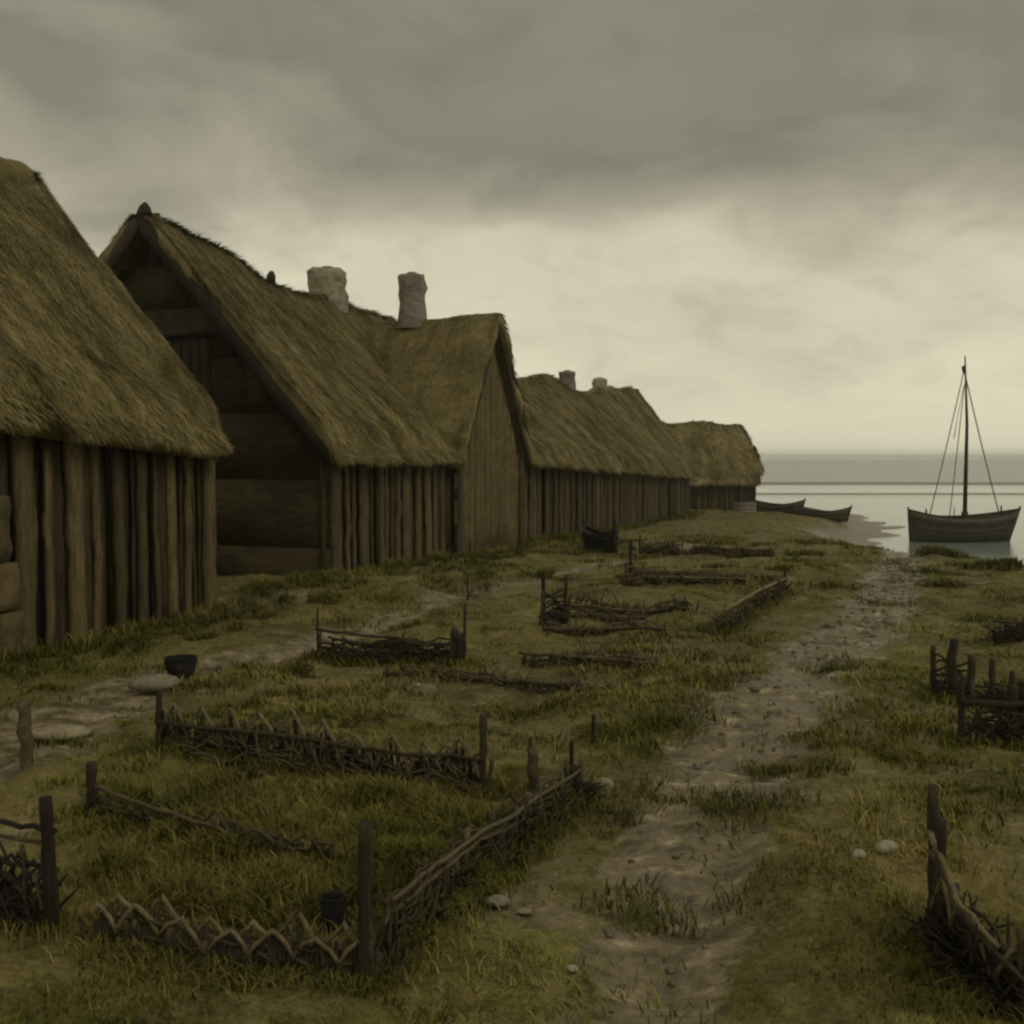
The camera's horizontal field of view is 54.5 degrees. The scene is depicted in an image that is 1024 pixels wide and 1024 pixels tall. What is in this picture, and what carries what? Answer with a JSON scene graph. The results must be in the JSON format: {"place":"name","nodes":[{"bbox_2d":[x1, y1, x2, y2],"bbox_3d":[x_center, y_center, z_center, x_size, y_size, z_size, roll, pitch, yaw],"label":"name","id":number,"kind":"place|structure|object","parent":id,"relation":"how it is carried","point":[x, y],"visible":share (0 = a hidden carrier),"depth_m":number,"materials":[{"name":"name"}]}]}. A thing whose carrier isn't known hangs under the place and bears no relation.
{"place":"outdoors","nodes":[
{"label":"outdoors","id":0,"kind":"place"},
{"bbox_2d":[0,507,1023,1023],"bbox_3d":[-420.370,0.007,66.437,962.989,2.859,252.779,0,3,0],"label":"ground","id":1,"kind":"structure","parent":0,"point":[732,949],"depth_m":7.92,"materials":[{"name":"brown soil"}]},
{"bbox_2d":[16,699,33,769],"bbox_3d":[-3.825,1.806,7.833,0.144,0.659,0.128,0,3,0],"label":"garden post","id":2,"kind":"object","parent":1,"relation":"on","point":[24,733],"visible":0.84,"depth_m":7.81,"materials":[{"name":"brown wood"}]},
{"bbox_2d":[0,795,81,933],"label":"hurdle","id":3,"kind":"object","parent":1,"relation":"on","point":[23,900],"visible":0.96,"depth_m":5.29,"materials":[{"name":"brown wood"}]},
{"bbox_2d":[31,724,93,740],"bbox_3d":[-4.051,1.957,8.863,0.603,0.105,0.367,0,3,0],"label":"stone","id":4,"kind":"object","parent":1,"relation":"on","point":[60,731],"visible":0.88,"depth_m":8.76,"materials":[{"name":"grey stone"}]},
{"bbox_2d":[0,157,232,656],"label":"thatched house","id":5,"kind":"structure","parent":1,"relation":"on","point":[113,443],"depth_m":14.49,"materials":[{"name":"brown wood"}]},
{"bbox_2d":[127,674,179,691],"bbox_3d":[-3.832,1.829,10.656,0.512,0.176,0.374,-3,4,-40],"label":"stone","id":6,"kind":"object","parent":1,"relation":"on","point":[151,682],"visible":0.86,"depth_m":10.56,"materials":[{"name":"grey stone"}]},
{"bbox_2d":[163,654,197,678],"bbox_3d":[-3.747,1.751,11.256,0.383,0.252,0.367,0,3,0],"label":"cooking pot","id":7,"kind":"object","parent":1,"relation":"on","point":[181,665],"visible":0.94,"depth_m":11.14,"materials":[{"name":"black metal"}]},
{"bbox_2d":[84,761,339,865],"bbox_3d":[-2.061,2.085,6.540,2.337,0.527,0.482,2,4,30],"label":"wattle fence","id":8,"kind":"object","parent":1,"relation":"on","point":[93,788],"visible":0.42,"depth_m":6.53,"materials":[{"name":"brown wood"}]},
{"bbox_2d":[90,821,383,989],"bbox_3d":[-1.408,1.970,4.999,1.613,0.966,0.455,1,3,10],"label":"wattle fence","id":9,"kind":"object","parent":1,"relation":"on","point":[284,949],"visible":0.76,"depth_m":4.95,"materials":[{"name":"brown wood"}]},
{"bbox_2d":[98,202,535,576],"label":"thatched house","id":10,"kind":"structure","parent":1,"relation":"on","point":[357,437],"depth_m":21.64,"materials":[{"name":"brown wood"}]},
{"bbox_2d":[154,689,493,796],"bbox_3d":[-1.593,1.888,7.939,3.099,0.814,0.707,1,3,21],"label":"wattle fence","id":11,"kind":"object","parent":1,"relation":"on","point":[229,737],"visible":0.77,"depth_m":7.87,"materials":[{"name":"brown wood"}]},
{"bbox_2d":[319,890,346,932],"bbox_3d":[-0.959,2.136,5.323,0.141,0.203,0.139,3,4,40],"label":"bucket","id":12,"kind":"object","parent":1,"relation":"on","point":[333,910],"visible":0.93,"depth_m":5.28,"materials":[{"name":"black metal"}]},
{"bbox_2d":[315,604,466,666],"bbox_3d":[-1.512,1.555,12.231,2.095,0.972,0.573,1,3,23],"label":"woven panel fence","id":13,"kind":"object","parent":1,"relation":"on","point":[458,645],"visible":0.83,"depth_m":12.13,"materials":[{"name":"brown wood"}]},
{"bbox_2d":[466,574,468,599],"bbox_3d":[-0.769,1.373,17.206,0.055,0.601,0.046,0,3,0],"label":"garden post","id":14,"kind":"object","parent":1,"relation":"on","point":[467,585],"visible":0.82,"depth_m":17.19,"materials":[{"name":"brown wood"}]},
{"bbox_2d":[348,752,608,983],"bbox_3d":[-0.157,2.101,6.177,0.633,0.524,2.948,1,3,25],"label":"wattle fence","id":15,"kind":"object","parent":1,"relation":"on","point":[395,919],"visible":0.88,"depth_m":5.86,"materials":[{"name":"brown wood"}]},
{"bbox_2d":[485,894,509,906],"bbox_3d":[-0.086,2.203,5.645,0.152,0.058,0.096,0,3,0],"label":"stone","id":16,"kind":"object","parent":1,"relation":"on","point":[501,900],"visible":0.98,"depth_m":5.62,"materials":[{"name":"grey stone"}]},
{"bbox_2d":[0,510,1023,1023],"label":"tall grass","id":17,"kind":"structure","parent":1,"relation":"on","point":[264,892],"depth_m":6.95,"materials":[{"name":"green plant"}]},
{"bbox_2d":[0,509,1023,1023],"bbox_3d":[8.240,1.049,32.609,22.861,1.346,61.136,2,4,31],"label":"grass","id":18,"kind":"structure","parent":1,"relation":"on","point":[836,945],"depth_m":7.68,"materials":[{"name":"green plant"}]},
{"bbox_2d":[383,656,642,694],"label":"edging poles","id":19,"kind":"object","parent":1,"relation":"on","point":[485,676],"visible":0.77,"depth_m":10.95,"materials":[{"name":"brown wood"}]},
{"bbox_2d":[515,908,531,913],"bbox_3d":[0.064,2.230,5.562,0.100,0.021,0.061,0,3,0],"label":"stone","id":20,"kind":"object","parent":1,"relation":"on","point":[524,911],"visible":1,"depth_m":5.55,"materials":[{"name":"grey stone"}]},
{"bbox_2d":[527,746,539,791],"bbox_3d":[0.165,2.025,7.523,0.115,0.499,0.116,0,3,0],"label":"garden post","id":21,"kind":"object","parent":1,"relation":"on","point":[532,762],"visible":0.58,"depth_m":7.48,"materials":[{"name":"brown wood"}]},
{"bbox_2d":[537,572,571,625],"bbox_3d":[0.648,1.383,15.075,0.537,0.960,0.375,-1,3,-20],"label":"woven panel fence","id":22,"kind":"object","parent":1,"relation":"on","point":[562,615],"visible":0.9,"depth_m":15.04,"materials":[{"name":"brown wood"}]},
{"bbox_2d":[569,739,573,766],"bbox_3d":[0.483,2.062,7.992,0.051,0.486,0.046,0,3,0],"label":"garden post","id":23,"kind":"object","parent":1,"relation":"on","point":[571,751],"visible":0.45,"depth_m":7.97,"materials":[{"name":"brown wood"}]},
{"bbox_2d":[566,965,578,971],"bbox_3d":[0.289,2.206,4.815,0.068,0.026,0.050,3,4,41],"label":"stone","id":24,"kind":"object","parent":1,"relation":"on","point":[570,968],"visible":0.97,"depth_m":4.80,"materials":[{"name":"grey stone"}]},
{"bbox_2d":[519,638,658,673],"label":"edging poles","id":25,"kind":"object","parent":1,"relation":"on","point":[573,660],"visible":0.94,"depth_m":11.79,"materials":[{"name":"brown wood"}]},
{"bbox_2d":[590,714,595,742],"bbox_3d":[0.755,2.090,9.278,0.055,0.416,0.051,0,3,0],"label":"garden post","id":26,"kind":"object","parent":1,"relation":"on","point":[593,725],"visible":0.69,"depth_m":9.26,"materials":[{"name":"brown wood"}]},
{"bbox_2d":[581,510,618,552],"bbox_3d":[2.416,0.501,27.444,0.756,1.173,1.721,-2,3,-26],"label":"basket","id":27,"kind":"object","parent":1,"relation":"on","point":[594,538],"visible":0.98,"depth_m":26.93,"materials":[{"name":"brown wicker"}]},
{"bbox_2d":[592,777,613,790],"bbox_3d":[0.698,2.095,7.649,0.188,0.106,0.120,0,3,0],"label":"stone","id":28,"kind":"object","parent":1,"relation":"on","point":[603,781],"visible":0.56,"depth_m":7.61,"materials":[{"name":"grey stone"}]},
{"bbox_2d":[541,611,666,636],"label":"edging poles","id":29,"kind":"object","parent":1,"relation":"on","point":[576,630],"visible":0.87,"depth_m":14.24,"materials":[{"name":"brown wood"}]},
{"bbox_2d":[569,604,645,622],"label":"edging poles","id":30,"kind":"object","parent":1,"relation":"on","point":[610,616],"visible":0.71,"depth_m":15.67,"materials":[{"name":"brown wood"}]},
{"bbox_2d":[516,370,700,538],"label":"thatched house","id":31,"kind":"structure","parent":1,"relation":"on","point":[602,449],"depth_m":39.92,"materials":[{"name":"brown plant"}]},
{"bbox_2d":[669,483,676,515],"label":"door","id":32,"kind":"structure","parent":31,"relation":"in","point":[673,486],"depth_m":49.70,"materials":[{"name":"brown wood"}]},
{"bbox_2d":[567,591,698,616],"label":"edging poles","id":33,"kind":"object","parent":1,"relation":"on","point":[681,603],"visible":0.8,"depth_m":16.34,"materials":[{"name":"brown wood"}]},
{"bbox_2d":[617,540,649,586],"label":"woven panel fence","id":34,"kind":"object","parent":1,"relation":"on","point":[630,579],"visible":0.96,"depth_m":19.13,"materials":[{"name":"brown wood"}]},
{"bbox_2d":[638,535,684,555],"bbox_3d":[3.952,0.971,26.282,1.246,0.733,0.660,0,3,0],"label":"brushwood hedge","id":35,"kind":"object","parent":1,"relation":"on","point":[649,549],"visible":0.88,"depth_m":26.20,"materials":[{"name":"brown wood"}]},
{"bbox_2d":[636,567,720,574],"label":"edging poles","id":36,"kind":"object","parent":1,"relation":"on","point":[676,572],"visible":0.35,"depth_m":20.51,"materials":[{"name":"brown wood"}]},
{"bbox_2d":[639,567,745,586],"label":"edging poles","id":37,"kind":"object","parent":1,"relation":"on","point":[681,579],"visible":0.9,"depth_m":19.42,"materials":[{"name":"brown wood"}]},
{"bbox_2d":[662,420,765,509],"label":"thatched house","id":38,"kind":"structure","parent":1,"relation":"on","point":[727,462],"depth_m":60.24,"materials":[{"name":"brown plant"}]},
{"bbox_2d":[682,538,774,557],"bbox_3d":[5.614,1.000,25.793,2.374,0.622,0.648,0,3,8],"label":"brushwood hedge","id":39,"kind":"object","parent":1,"relation":"on","point":[714,549],"visible":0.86,"depth_m":25.76,"materials":[{"name":"brown wood"}]},
{"bbox_2d":[537,556,944,1017],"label":"gravel","id":40,"kind":"structure","parent":1,"relation":"on","point":[744,728],"depth_m":11.98,"materials":[{"name":"grey stone"}]},
{"bbox_2d":[712,566,793,634],"bbox_3d":[4.035,1.479,16.659,0.659,0.704,4.648,2,4,28],"label":"wattle fence","id":41,"kind":"object","parent":1,"relation":"on","point":[732,614],"visible":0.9,"depth_m":16.31,"materials":[{"name":"brown wood"}]},
{"bbox_2d":[748,496,805,512],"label":"rowing boat","id":42,"kind":"object","parent":1,"relation":"on","point":[769,507],"visible":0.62,"depth_m":57.41,"materials":[{"name":"brown wood"}]},
{"bbox_2d":[790,503,851,522],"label":"rowing boat","id":43,"kind":"object","parent":1,"relation":"on","point":[841,515],"visible":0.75,"depth_m":54.75,"materials":[{"name":"brown wood"}]},
{"bbox_2d":[851,849,866,858],"bbox_3d":[2.113,2.086,6.078,0.104,0.052,0.096,0,3,0],"label":"stone","id":44,"kind":"object","parent":1,"relation":"on","point":[856,853],"visible":0.95,"depth_m":6.05,"materials":[{"name":"grey stone"}]},
{"bbox_2d":[874,840,899,853],"bbox_3d":[2.320,2.073,6.164,0.164,0.076,0.130,0,3,0],"label":"stone","id":45,"kind":"object","parent":1,"relation":"on","point":[884,846],"visible":0.94,"depth_m":6.12,"materials":[{"name":"grey stone"}]},
{"bbox_2d":[909,711,918,715],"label":"stone","id":46,"kind":"object","parent":1,"relation":"on","point":[912,712],"visible":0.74,"depth_m":9.64,"materials":[{"name":"grey stone"}]},
{"bbox_2d":[910,544,983,558],"bbox_3d":[11.581,1.130,26.378,1.965,0.614,1.482,1,3,16],"label":"grass tussock","id":47,"kind":"object","parent":1,"relation":"on","point":[939,550],"depth_m":26.18,"materials":[{"name":"green plant"}]},
{"bbox_2d":[929,638,976,699],"bbox_3d":[4.529,1.705,10.179,0.483,0.821,0.460,0,3,0],"label":"woven panel fence","id":48,"kind":"object","parent":1,"relation":"on","point":[951,679],"visible":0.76,"depth_m":10.16,"materials":[{"name":"brown wood"}]},
{"bbox_2d":[883,783,1023,1023],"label":"wattle fence","id":49,"kind":"object","parent":1,"relation":"on","point":[963,936],"visible":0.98,"depth_m":4.66,"materials":[{"name":"brown wood"}]},
{"bbox_2d":[956,674,1023,746],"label":"woven panel fence","id":50,"kind":"object","parent":1,"relation":"on","point":[1011,725],"visible":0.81,"depth_m":8.70,"materials":[{"name":"brown wood"}]},
{"bbox_2d":[957,556,1023,571],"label":"grass tussock","id":51,"kind":"object","parent":1,"relation":"on","point":[1004,564],"depth_m":23.41,"materials":[{"name":"green plant"}]},
{"bbox_2d":[965,658,1023,712],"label":"fence","id":52,"kind":"object","parent":1,"relation":"on","point":[1002,694],"visible":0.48,"depth_m":10.02,"materials":[{"name":"brown wood"}]},
{"bbox_2d":[981,613,1023,646],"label":"brushwood hedge","id":53,"kind":"object","parent":1,"relation":"on","point":[1011,632],"visible":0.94,"depth_m":13.09,"materials":[{"name":"brown wood"}]},
{"bbox_2d":[0,0,1023,458],"label":"sky","id":54,"kind":"structure","parent":0,"point":[797,224],"materials":[{"name":"grey"}]},
{"bbox_2d":[733,502,756,512],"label":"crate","id":55,"kind":"object","parent":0,"point":[747,507],"visible":0.93,"depth_m":56.10,"materials":[{"name":"wood"}]},
{"bbox_2d":[756,459,1023,563],"bbox_3d":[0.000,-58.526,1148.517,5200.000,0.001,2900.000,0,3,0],"label":"sea","id":56,"kind":"structure","parent":0,"point":[890,510],"depth_m":116.51,"materials":[{"name":"grey liquid"}]},
{"bbox_2d":[907,356,1020,541],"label":"fishing boat","id":57,"kind":"object","parent":56,"relation":"on","point":[998,525],"visible":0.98,"depth_m":44.87,"materials":[{"name":"brown wood"}]},
{"bbox_2d":[756,493,1023,494],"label":"sandbar","id":58,"kind":"structure","parent":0,"point":[887,493],"depth_m":104.22,"materials":[{"name":"grey sand"}]},
{"bbox_2d":[761,482,1023,484],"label":"sandbar","id":59,"kind":"structure","parent":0,"point":[887,483],"depth_m":143.97,"materials":[{"name":"grey sand"}]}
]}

